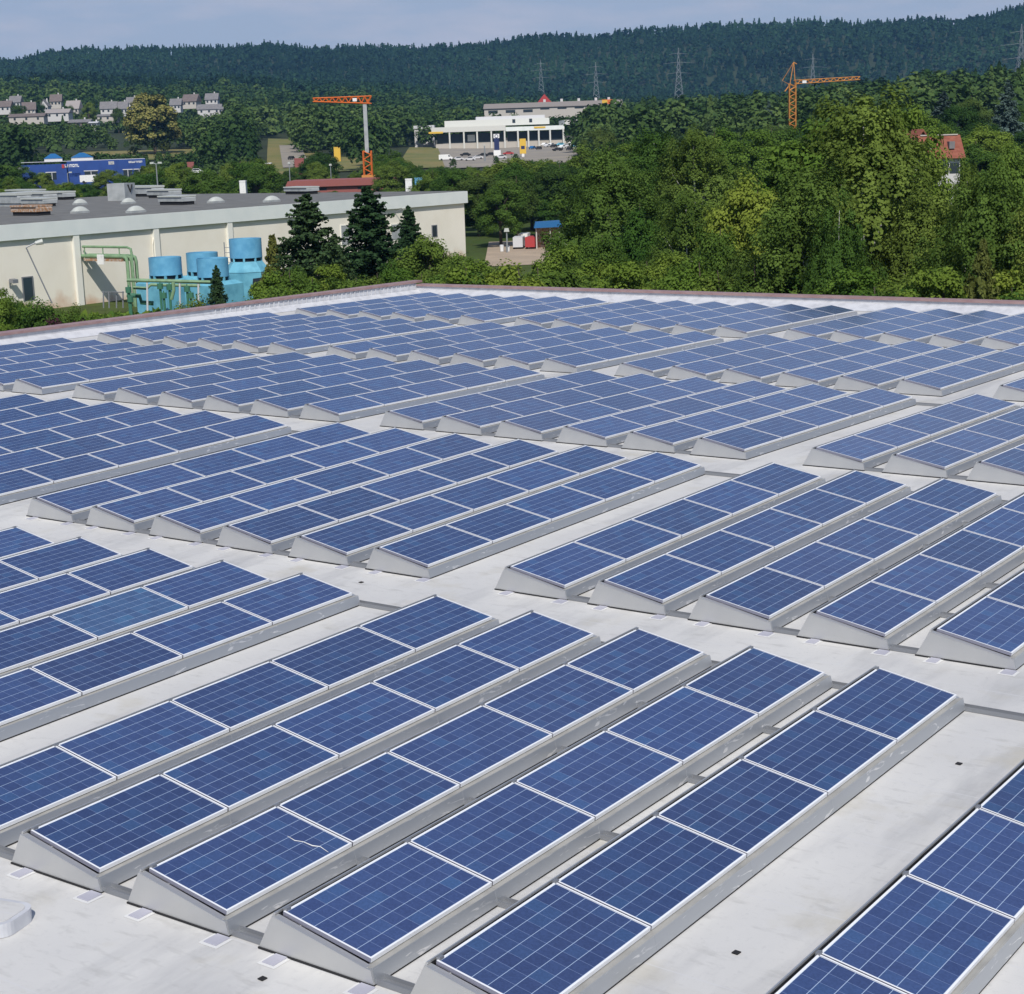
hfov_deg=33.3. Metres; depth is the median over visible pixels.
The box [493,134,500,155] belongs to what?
sign column
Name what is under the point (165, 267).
cooling tower
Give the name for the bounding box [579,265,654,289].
shrub
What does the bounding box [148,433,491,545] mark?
solar panel row
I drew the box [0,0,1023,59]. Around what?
sky
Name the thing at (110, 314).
grass
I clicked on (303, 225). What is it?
spruce tree
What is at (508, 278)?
shrub
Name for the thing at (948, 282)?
shrub
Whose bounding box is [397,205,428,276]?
spruce tree
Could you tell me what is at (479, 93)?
wood
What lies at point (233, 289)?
cooling tower
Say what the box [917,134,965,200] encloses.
house
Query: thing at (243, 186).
white kiosk
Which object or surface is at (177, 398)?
solar panel row
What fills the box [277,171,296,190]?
deciduous tree
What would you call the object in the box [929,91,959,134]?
blue spruce
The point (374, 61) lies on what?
ridge wood
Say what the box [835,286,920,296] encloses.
shrub
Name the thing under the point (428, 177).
deciduous tree
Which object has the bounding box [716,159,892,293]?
birch tree
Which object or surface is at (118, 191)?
vent box
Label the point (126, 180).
slim tree
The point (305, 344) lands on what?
solar panel row
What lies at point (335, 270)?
shrub
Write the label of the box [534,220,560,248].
shed
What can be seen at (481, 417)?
solar panel row
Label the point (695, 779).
mounting rail
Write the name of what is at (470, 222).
deciduous tree
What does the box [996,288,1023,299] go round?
shrub
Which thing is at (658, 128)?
spruce tree
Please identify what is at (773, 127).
deciduous tree
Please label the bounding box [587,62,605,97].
power pylon
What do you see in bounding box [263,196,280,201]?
skylight
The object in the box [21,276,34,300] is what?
door
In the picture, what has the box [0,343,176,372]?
solar panel row
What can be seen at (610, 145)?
deciduous tree
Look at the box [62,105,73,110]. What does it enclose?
deciduous tree
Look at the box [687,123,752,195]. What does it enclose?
maple tree
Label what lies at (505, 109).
flat building
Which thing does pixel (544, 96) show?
red gable
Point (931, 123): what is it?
maple tree
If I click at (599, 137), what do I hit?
deciduous tree
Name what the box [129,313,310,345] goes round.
solar panel row
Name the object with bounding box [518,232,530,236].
parked van
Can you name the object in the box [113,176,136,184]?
deciduous tree
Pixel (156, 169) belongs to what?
street lamp
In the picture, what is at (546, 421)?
solar panel row
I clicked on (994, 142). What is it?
maple tree
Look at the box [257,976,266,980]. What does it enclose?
roof scrap
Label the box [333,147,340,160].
yellow kiosk
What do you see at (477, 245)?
ground
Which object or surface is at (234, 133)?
wood
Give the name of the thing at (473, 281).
shrub
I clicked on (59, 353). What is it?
solar panel row
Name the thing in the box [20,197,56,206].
roof vent
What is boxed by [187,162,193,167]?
red sign
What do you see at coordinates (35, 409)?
solar panel row
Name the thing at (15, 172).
deciduous tree
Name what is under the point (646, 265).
shrub
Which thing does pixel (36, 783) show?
solar panel row
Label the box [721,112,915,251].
maple tree
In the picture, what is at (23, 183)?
deciduous tree
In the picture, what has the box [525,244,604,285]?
shrub
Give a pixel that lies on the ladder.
(226, 252)
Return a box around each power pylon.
[532,60,545,91]
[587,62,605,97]
[666,48,688,97]
[805,56,821,87]
[1001,24,1023,67]
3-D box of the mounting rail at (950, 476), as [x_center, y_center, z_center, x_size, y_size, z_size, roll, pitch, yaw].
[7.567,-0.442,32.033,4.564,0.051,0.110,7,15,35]
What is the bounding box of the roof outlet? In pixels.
[0,898,31,937]
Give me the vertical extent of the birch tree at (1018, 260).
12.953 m
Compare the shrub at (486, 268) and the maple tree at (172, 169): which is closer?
the shrub at (486, 268)
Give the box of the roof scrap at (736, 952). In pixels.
[731,950,740,954]
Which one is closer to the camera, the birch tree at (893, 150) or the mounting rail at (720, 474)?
the mounting rail at (720, 474)
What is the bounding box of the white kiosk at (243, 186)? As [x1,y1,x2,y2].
[239,180,246,192]
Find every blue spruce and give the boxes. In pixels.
[765,100,772,116]
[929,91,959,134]
[988,80,1023,167]
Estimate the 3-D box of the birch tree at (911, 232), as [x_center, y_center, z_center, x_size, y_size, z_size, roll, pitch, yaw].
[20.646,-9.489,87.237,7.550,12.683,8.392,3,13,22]
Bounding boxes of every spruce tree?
[206,265,227,304]
[263,193,354,289]
[323,233,355,281]
[337,186,409,281]
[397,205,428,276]
[585,136,596,165]
[614,141,623,155]
[631,124,643,151]
[653,124,663,156]
[674,128,684,152]
[704,119,713,136]
[716,117,727,132]
[797,108,812,134]
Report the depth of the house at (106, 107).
1131.88 m
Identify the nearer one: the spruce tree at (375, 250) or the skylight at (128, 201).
the spruce tree at (375, 250)
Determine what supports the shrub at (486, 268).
on the ground at (477, 245)
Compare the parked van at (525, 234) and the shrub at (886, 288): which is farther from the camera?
the parked van at (525, 234)
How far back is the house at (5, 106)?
1077.95 m
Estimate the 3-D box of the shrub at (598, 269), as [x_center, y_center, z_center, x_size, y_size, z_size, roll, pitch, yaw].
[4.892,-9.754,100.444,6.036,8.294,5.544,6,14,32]
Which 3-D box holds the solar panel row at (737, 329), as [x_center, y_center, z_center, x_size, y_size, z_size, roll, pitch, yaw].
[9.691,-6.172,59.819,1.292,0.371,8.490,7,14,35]
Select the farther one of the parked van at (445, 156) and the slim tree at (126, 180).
the parked van at (445, 156)
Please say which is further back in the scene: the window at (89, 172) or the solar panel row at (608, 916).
the window at (89, 172)
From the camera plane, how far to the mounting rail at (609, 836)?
16.50 m
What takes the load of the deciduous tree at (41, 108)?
on the ground at (477, 245)
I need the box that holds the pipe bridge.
[81,245,138,306]
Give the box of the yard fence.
[102,291,123,307]
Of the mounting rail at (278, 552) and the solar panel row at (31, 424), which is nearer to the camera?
the mounting rail at (278, 552)
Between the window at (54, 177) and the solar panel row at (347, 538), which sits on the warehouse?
the solar panel row at (347, 538)
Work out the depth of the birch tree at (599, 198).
124.51 m
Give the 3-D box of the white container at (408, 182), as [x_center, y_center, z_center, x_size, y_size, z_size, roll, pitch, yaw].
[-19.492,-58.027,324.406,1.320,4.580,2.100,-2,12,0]
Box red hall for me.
[286,177,398,191]
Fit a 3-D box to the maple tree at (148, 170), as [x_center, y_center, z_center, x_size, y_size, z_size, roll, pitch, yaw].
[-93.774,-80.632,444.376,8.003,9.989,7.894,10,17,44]
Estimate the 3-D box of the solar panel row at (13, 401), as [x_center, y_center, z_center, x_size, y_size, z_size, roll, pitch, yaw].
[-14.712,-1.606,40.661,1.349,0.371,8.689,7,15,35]
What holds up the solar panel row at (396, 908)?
on the warehouse
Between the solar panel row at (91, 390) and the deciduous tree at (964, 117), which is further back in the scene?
the deciduous tree at (964, 117)
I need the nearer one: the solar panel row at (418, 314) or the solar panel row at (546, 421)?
the solar panel row at (546, 421)
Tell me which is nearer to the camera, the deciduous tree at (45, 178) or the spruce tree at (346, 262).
the spruce tree at (346, 262)
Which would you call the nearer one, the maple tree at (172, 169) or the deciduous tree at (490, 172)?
the deciduous tree at (490, 172)
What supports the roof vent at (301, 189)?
on the industrial hall
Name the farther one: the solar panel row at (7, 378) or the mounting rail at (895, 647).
the solar panel row at (7, 378)
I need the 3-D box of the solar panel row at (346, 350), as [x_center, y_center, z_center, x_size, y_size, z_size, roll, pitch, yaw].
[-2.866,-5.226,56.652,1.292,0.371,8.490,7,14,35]
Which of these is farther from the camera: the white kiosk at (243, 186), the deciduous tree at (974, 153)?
the white kiosk at (243, 186)
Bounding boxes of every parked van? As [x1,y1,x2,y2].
[79,175,95,183]
[439,154,452,159]
[513,236,524,248]
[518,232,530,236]
[525,236,537,248]
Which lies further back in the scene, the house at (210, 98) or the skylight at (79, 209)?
the house at (210, 98)
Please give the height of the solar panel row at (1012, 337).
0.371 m
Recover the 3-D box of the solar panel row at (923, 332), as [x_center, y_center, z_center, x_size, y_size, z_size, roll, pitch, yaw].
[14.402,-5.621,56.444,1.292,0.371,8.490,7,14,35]
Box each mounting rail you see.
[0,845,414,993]
[74,519,367,567]
[97,784,518,908]
[106,398,299,417]
[180,572,400,610]
[209,736,618,840]
[309,694,705,783]
[398,656,779,733]
[424,427,690,453]
[543,456,739,476]
[568,595,918,653]
[580,641,1023,720]
[610,568,953,617]
[666,544,997,587]
[865,467,967,479]
[916,402,940,405]
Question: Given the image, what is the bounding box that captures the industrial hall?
[0,191,467,307]
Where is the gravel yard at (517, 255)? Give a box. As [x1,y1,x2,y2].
[484,241,549,265]
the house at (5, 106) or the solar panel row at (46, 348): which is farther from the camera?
the house at (5, 106)
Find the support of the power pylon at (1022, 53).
on the ground at (477, 245)
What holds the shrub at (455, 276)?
on the ground at (477, 245)
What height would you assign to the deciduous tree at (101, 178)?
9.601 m
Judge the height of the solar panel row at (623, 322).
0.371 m
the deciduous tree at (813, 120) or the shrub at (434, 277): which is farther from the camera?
the deciduous tree at (813, 120)
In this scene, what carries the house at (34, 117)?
on the ground at (477, 245)
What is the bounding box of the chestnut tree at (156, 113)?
[122,92,182,154]
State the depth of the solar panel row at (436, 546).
28.76 m
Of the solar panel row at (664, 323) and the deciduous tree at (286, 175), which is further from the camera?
the deciduous tree at (286, 175)
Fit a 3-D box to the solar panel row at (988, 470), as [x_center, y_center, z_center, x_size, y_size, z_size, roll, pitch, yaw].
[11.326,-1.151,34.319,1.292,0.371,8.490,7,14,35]
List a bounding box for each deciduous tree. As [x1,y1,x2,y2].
[0,164,40,188]
[0,185,16,192]
[8,104,27,118]
[12,179,35,188]
[28,172,53,188]
[31,186,59,190]
[36,103,45,112]
[42,184,54,188]
[47,186,79,197]
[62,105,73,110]
[75,184,97,196]
[77,102,97,121]
[77,183,103,195]
[88,169,125,195]
[110,107,123,133]
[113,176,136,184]
[131,171,169,184]
[135,164,163,173]
[162,167,202,193]
[179,168,236,193]
[218,161,246,176]
[222,162,242,193]
[226,160,270,191]
[232,163,286,192]
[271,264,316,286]
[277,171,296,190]
[288,166,302,179]
[297,151,343,179]
[302,161,334,178]
[347,171,361,177]
[370,159,414,191]
[379,259,407,282]
[384,157,413,186]
[387,234,458,279]
[393,156,415,173]
[406,168,438,188]
[406,170,441,190]
[427,168,482,205]
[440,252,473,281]
[446,173,495,235]
[463,167,479,175]
[465,213,492,228]
[471,179,531,244]
[479,158,551,188]
[486,177,544,235]
[492,162,535,186]
[522,195,573,230]
[529,163,584,227]
[547,160,573,217]
[561,260,582,271]
[569,149,629,217]
[575,233,628,272]
[579,128,617,150]
[605,138,635,158]
[612,204,667,267]
[692,225,738,275]
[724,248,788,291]
[744,126,800,175]
[759,123,791,133]
[789,131,803,140]
[809,117,825,126]
[934,103,981,136]
[957,96,994,123]
[959,118,1022,147]
[960,142,1002,178]
[972,144,1023,258]
[1012,131,1023,156]
[1015,104,1023,133]
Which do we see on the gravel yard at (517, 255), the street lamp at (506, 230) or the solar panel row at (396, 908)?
the street lamp at (506, 230)
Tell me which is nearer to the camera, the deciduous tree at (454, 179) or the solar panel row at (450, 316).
the solar panel row at (450, 316)
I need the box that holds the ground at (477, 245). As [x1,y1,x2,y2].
[5,25,1023,315]
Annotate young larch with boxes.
[259,233,284,281]
[963,237,1000,299]
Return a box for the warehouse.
[0,280,1023,993]
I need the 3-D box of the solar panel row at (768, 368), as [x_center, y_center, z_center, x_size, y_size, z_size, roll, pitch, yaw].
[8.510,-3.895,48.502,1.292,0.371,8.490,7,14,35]
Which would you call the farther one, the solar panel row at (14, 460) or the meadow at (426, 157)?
the meadow at (426, 157)
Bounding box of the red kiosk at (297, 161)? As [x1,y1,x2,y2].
[294,158,304,173]
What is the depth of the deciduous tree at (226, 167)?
430.83 m
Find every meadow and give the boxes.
[74,149,209,159]
[267,139,314,173]
[335,157,365,170]
[403,147,444,167]
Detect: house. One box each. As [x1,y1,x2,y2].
[0,99,13,114]
[8,111,47,124]
[9,94,23,105]
[21,100,36,113]
[40,98,51,112]
[45,107,73,121]
[49,93,63,108]
[65,99,82,114]
[67,117,93,128]
[88,120,100,126]
[97,114,120,122]
[99,100,116,113]
[117,100,128,116]
[126,95,134,108]
[169,97,183,112]
[182,93,201,108]
[196,102,222,117]
[204,92,219,103]
[903,129,926,139]
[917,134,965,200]
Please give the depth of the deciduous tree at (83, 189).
400.55 m
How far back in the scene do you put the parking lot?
675.41 m
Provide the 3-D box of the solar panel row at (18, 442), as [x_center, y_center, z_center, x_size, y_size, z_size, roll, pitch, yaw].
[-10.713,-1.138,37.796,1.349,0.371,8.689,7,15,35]
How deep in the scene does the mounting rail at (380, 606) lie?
24.64 m
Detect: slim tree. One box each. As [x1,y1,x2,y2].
[1,176,20,188]
[118,177,134,182]
[387,150,402,160]
[434,166,453,190]
[566,142,595,186]
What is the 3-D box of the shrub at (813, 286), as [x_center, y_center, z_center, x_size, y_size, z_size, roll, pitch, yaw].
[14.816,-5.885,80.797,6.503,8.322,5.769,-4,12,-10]
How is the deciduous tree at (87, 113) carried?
on the ground at (477, 245)
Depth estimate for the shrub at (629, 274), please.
87.09 m
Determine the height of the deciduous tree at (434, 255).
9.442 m
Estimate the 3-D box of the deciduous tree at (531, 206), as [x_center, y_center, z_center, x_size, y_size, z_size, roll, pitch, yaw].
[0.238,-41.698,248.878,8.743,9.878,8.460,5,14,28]
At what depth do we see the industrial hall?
176.43 m
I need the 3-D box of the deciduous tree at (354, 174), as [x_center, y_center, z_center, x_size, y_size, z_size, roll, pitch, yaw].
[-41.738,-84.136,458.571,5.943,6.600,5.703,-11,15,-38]
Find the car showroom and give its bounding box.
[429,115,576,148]
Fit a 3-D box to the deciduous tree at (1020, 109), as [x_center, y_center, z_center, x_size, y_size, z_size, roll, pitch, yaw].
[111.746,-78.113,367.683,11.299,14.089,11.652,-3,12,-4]
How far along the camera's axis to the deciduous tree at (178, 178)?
322.78 m
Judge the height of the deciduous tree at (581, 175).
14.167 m
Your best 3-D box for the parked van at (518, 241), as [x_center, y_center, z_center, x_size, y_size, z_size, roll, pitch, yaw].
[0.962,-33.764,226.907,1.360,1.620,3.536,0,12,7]
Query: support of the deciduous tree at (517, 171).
on the ground at (477, 245)
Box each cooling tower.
[136,256,193,313]
[183,251,217,279]
[185,257,243,306]
[229,237,265,300]
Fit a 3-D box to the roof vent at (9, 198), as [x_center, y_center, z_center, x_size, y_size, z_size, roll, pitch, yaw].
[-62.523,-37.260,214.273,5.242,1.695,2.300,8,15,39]
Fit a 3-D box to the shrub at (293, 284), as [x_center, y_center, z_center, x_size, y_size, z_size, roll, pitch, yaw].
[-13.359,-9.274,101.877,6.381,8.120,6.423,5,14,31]
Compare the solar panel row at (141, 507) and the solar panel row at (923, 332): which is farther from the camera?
the solar panel row at (923, 332)
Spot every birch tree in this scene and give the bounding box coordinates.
[538,140,690,266]
[556,194,620,259]
[605,126,697,245]
[638,185,718,269]
[643,124,751,252]
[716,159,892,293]
[758,82,955,287]
[797,186,888,295]
[865,185,952,287]
[899,164,1023,296]
[936,153,982,283]
[1000,204,1023,290]
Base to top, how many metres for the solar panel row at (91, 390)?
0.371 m
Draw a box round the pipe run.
[125,278,216,314]
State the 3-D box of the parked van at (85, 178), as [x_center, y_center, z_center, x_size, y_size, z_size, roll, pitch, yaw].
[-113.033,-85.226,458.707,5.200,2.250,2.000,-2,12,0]
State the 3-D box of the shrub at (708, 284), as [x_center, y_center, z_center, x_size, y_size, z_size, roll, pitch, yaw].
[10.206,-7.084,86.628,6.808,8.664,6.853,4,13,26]
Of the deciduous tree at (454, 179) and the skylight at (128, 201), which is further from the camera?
the deciduous tree at (454, 179)
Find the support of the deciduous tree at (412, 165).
on the ground at (477, 245)
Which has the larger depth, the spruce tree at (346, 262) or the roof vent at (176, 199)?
the roof vent at (176, 199)
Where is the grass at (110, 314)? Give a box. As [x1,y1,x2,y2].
[42,307,160,320]
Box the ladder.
[224,243,231,262]
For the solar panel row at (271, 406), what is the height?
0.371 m
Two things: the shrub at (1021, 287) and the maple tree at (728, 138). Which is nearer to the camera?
the shrub at (1021, 287)
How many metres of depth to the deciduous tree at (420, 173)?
338.69 m
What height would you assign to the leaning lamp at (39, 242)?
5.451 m
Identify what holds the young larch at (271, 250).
on the ground at (477, 245)
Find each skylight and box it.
[70,206,89,213]
[72,199,87,204]
[121,198,135,203]
[125,206,145,212]
[207,197,224,202]
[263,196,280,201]
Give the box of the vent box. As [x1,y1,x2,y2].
[107,183,135,200]
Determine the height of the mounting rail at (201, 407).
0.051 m
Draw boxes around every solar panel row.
[0,337,74,350]
[0,339,107,357]
[0,341,140,364]
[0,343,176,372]
[0,346,213,390]
[0,393,44,409]
[0,397,89,422]
[0,401,134,437]
[0,405,182,454]
[0,410,232,472]
[0,414,291,504]
[0,526,54,558]
[0,536,121,590]
[0,547,194,629]
[0,559,274,674]
[0,572,359,741]
[0,594,498,846]
[6,610,600,903]
[12,348,259,394]
[25,422,370,525]
[72,352,311,400]
[84,427,429,535]
[97,312,280,343]
[113,354,352,404]
[123,627,711,948]
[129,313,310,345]
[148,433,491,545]
[157,357,395,408]
[162,315,344,347]
[196,316,377,350]
[202,359,440,412]
[215,439,558,557]
[231,318,412,352]
[250,362,487,417]
[257,645,831,993]
[266,319,457,353]
[288,445,628,569]
[294,292,439,316]
[299,365,544,422]
[326,293,469,318]
[326,322,507,359]
[357,294,502,319]
[365,451,704,582]
[366,323,546,361]
[380,370,616,429]
[390,295,535,321]
[407,325,586,364]
[411,666,964,993]
[424,296,568,323]
[435,373,671,435]
[449,327,628,366]
[457,297,608,324]
[494,329,672,369]
[494,376,727,440]
[494,462,825,604]
[513,299,656,327]
[540,331,723,372]
[551,300,691,329]
[556,380,786,446]
[587,470,910,620]
[590,301,731,330]
[614,334,788,376]
[621,383,847,453]
[630,302,769,332]
[666,336,839,380]
[671,304,810,334]
[688,478,1001,637]
[690,387,915,459]
[714,305,856,337]
[719,338,889,383]
[766,759,1023,993]
[774,340,943,387]
[783,307,917,339]
[796,492,1023,655]
[802,393,1019,470]
[830,308,961,342]
[833,343,997,391]
[878,310,1009,344]
[882,406,1023,478]
[894,345,1023,396]
[915,568,1023,676]
[928,313,1023,347]
[966,442,1023,485]
[980,327,1023,349]
[993,377,1023,401]
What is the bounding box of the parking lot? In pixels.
[435,144,577,167]
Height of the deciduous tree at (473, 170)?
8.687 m
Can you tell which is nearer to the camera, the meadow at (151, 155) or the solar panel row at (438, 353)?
the solar panel row at (438, 353)
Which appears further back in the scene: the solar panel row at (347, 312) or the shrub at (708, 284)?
the shrub at (708, 284)
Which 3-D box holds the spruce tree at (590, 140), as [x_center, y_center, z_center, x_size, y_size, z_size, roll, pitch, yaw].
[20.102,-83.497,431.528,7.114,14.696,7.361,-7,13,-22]
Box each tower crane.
[313,96,372,177]
[782,62,859,127]
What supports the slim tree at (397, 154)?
on the ground at (477, 245)
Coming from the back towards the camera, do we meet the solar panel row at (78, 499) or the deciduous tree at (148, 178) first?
the deciduous tree at (148, 178)
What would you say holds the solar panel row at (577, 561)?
on the warehouse
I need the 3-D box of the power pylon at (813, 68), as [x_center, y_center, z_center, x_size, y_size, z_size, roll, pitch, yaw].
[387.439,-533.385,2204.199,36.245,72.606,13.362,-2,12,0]
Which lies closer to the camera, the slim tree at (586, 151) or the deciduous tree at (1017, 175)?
the deciduous tree at (1017, 175)
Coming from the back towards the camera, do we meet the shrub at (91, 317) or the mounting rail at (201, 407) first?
the shrub at (91, 317)
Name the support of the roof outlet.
on the warehouse
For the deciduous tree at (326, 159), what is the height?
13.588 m
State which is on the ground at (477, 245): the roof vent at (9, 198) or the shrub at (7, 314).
the shrub at (7, 314)
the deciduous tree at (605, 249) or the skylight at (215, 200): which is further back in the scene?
the skylight at (215, 200)
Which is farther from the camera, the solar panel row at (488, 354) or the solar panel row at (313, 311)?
the solar panel row at (313, 311)
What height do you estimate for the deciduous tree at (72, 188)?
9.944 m
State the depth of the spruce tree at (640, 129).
446.00 m
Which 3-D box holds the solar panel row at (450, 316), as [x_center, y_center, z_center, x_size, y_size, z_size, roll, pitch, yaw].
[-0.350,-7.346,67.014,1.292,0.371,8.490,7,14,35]
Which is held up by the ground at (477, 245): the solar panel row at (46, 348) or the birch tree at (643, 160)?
the birch tree at (643, 160)
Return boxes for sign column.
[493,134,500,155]
[519,139,525,156]
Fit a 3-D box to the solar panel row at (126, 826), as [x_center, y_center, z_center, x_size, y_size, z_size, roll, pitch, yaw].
[-1.864,2.583,19.312,1.349,0.391,8.689,7,15,35]
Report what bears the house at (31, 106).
on the ground at (477, 245)
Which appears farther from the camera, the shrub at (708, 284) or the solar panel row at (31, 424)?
the shrub at (708, 284)
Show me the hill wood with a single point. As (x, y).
(277, 106)
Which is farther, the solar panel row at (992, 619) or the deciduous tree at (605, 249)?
the deciduous tree at (605, 249)
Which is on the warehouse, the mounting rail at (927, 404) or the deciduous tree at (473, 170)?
the mounting rail at (927, 404)
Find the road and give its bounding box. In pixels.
[279,145,305,167]
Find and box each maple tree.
[58,182,83,197]
[143,167,155,173]
[162,162,192,184]
[246,156,279,188]
[368,154,389,173]
[616,143,658,168]
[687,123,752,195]
[693,167,781,267]
[720,129,795,190]
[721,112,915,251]
[875,103,954,239]
[915,111,958,134]
[961,123,1023,174]
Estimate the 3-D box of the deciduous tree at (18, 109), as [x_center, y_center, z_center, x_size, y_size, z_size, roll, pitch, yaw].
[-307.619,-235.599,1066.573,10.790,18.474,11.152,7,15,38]
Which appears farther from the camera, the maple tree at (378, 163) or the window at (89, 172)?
the window at (89, 172)
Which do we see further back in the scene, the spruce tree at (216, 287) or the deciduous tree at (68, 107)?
the deciduous tree at (68, 107)
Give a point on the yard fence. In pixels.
(109, 292)
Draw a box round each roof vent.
[0,192,31,205]
[5,189,45,191]
[10,204,52,215]
[19,191,57,199]
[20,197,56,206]
[56,191,75,199]
[135,185,164,196]
[146,189,181,197]
[157,195,195,204]
[283,186,318,193]
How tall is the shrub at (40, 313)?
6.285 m
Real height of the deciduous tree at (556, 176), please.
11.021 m
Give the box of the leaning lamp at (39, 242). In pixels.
[26,239,51,303]
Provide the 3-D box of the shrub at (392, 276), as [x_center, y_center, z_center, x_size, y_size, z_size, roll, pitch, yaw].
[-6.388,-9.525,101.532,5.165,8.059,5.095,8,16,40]
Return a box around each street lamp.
[150,162,161,184]
[504,228,508,251]
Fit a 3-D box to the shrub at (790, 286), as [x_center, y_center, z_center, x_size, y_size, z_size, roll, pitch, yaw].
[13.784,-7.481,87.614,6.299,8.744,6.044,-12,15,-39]
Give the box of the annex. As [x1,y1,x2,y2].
[413,125,434,146]
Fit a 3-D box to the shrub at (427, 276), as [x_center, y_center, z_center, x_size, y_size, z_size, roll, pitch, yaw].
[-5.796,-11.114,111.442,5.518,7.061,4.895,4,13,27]
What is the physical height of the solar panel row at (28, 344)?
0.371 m
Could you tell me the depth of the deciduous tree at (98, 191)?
442.95 m
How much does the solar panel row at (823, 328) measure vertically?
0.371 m
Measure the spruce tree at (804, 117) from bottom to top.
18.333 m
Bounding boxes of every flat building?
[483,102,537,116]
[537,97,622,117]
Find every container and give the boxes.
[405,178,411,190]
[602,99,611,103]
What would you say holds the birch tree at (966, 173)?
on the ground at (477, 245)
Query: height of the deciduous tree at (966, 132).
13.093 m
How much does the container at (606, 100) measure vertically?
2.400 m
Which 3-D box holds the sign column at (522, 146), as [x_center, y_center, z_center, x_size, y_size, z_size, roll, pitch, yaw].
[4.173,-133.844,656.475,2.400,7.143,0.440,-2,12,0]
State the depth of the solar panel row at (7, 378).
50.77 m
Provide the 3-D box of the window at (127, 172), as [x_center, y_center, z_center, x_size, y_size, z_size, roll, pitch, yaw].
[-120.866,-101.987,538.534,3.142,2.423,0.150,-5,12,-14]
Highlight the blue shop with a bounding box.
[22,153,145,187]
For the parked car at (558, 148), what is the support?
on the parking lot
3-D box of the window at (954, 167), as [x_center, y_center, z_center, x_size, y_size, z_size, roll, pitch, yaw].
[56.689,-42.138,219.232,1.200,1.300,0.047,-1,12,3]
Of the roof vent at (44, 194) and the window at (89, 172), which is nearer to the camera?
the roof vent at (44, 194)
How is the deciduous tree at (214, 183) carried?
on the ground at (477, 245)
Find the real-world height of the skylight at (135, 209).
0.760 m
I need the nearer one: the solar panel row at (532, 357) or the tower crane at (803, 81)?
the solar panel row at (532, 357)
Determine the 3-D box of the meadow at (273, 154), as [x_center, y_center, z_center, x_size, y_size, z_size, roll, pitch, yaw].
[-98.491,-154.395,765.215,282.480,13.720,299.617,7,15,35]
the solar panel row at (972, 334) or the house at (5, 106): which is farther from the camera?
the house at (5, 106)
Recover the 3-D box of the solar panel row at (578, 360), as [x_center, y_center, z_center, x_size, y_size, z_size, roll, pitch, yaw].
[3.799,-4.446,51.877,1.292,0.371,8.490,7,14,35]
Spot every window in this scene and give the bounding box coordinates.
[46,172,56,179]
[85,170,97,175]
[123,169,132,175]
[340,224,350,244]
[390,223,402,238]
[431,225,437,236]
[950,163,958,172]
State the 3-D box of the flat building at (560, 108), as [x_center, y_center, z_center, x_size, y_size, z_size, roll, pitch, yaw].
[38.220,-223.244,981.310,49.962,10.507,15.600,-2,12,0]
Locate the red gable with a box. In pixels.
[538,94,550,101]
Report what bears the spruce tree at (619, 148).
on the ground at (477, 245)
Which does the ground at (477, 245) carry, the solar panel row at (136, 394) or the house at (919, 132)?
the house at (919, 132)
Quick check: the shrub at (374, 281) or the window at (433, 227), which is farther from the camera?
the window at (433, 227)
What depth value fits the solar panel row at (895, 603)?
23.69 m
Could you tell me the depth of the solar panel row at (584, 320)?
62.63 m
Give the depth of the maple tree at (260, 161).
419.63 m
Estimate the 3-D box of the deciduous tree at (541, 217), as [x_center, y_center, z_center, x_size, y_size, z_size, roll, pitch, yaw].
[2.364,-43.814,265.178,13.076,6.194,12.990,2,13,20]
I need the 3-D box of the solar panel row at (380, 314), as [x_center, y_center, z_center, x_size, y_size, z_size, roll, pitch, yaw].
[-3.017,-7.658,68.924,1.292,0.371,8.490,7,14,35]
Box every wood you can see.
[0,2,1023,93]
[0,59,1023,180]
[0,69,988,104]
[0,70,1013,139]
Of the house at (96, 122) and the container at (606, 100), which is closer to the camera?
the container at (606, 100)
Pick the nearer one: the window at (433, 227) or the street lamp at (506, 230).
the window at (433, 227)
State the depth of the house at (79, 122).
987.55 m
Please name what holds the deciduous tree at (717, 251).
on the ground at (477, 245)
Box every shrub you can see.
[0,288,20,330]
[0,294,36,329]
[15,300,34,326]
[20,296,71,328]
[44,314,85,325]
[57,302,82,322]
[71,313,100,321]
[103,309,124,317]
[173,293,208,309]
[248,267,309,299]
[264,272,309,298]
[295,279,336,293]
[306,263,353,290]
[325,275,368,289]
[361,275,384,285]
[380,268,419,283]
[401,270,443,282]
[416,274,447,283]
[429,262,484,284]
[446,268,488,284]
[462,259,518,279]
[484,258,546,286]
[517,266,580,287]
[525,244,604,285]
[539,269,613,288]
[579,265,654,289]
[583,260,606,280]
[591,260,657,289]
[634,261,669,277]
[641,252,702,288]
[649,252,724,290]
[650,259,690,286]
[692,270,735,291]
[716,265,786,292]
[766,267,803,293]
[805,265,881,295]
[812,283,871,294]
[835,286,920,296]
[861,276,946,297]
[876,276,905,295]
[897,265,966,298]
[958,269,1023,298]
[995,273,1023,299]
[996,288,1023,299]
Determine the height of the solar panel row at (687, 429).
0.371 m
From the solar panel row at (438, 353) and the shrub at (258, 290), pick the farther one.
the shrub at (258, 290)
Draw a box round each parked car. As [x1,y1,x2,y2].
[464,157,475,160]
[552,147,562,150]
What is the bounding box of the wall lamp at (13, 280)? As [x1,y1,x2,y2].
[9,278,17,286]
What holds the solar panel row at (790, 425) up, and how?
on the warehouse
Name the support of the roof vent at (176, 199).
on the industrial hall
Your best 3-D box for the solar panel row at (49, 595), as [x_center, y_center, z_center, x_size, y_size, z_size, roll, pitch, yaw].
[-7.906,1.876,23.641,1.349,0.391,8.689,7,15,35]

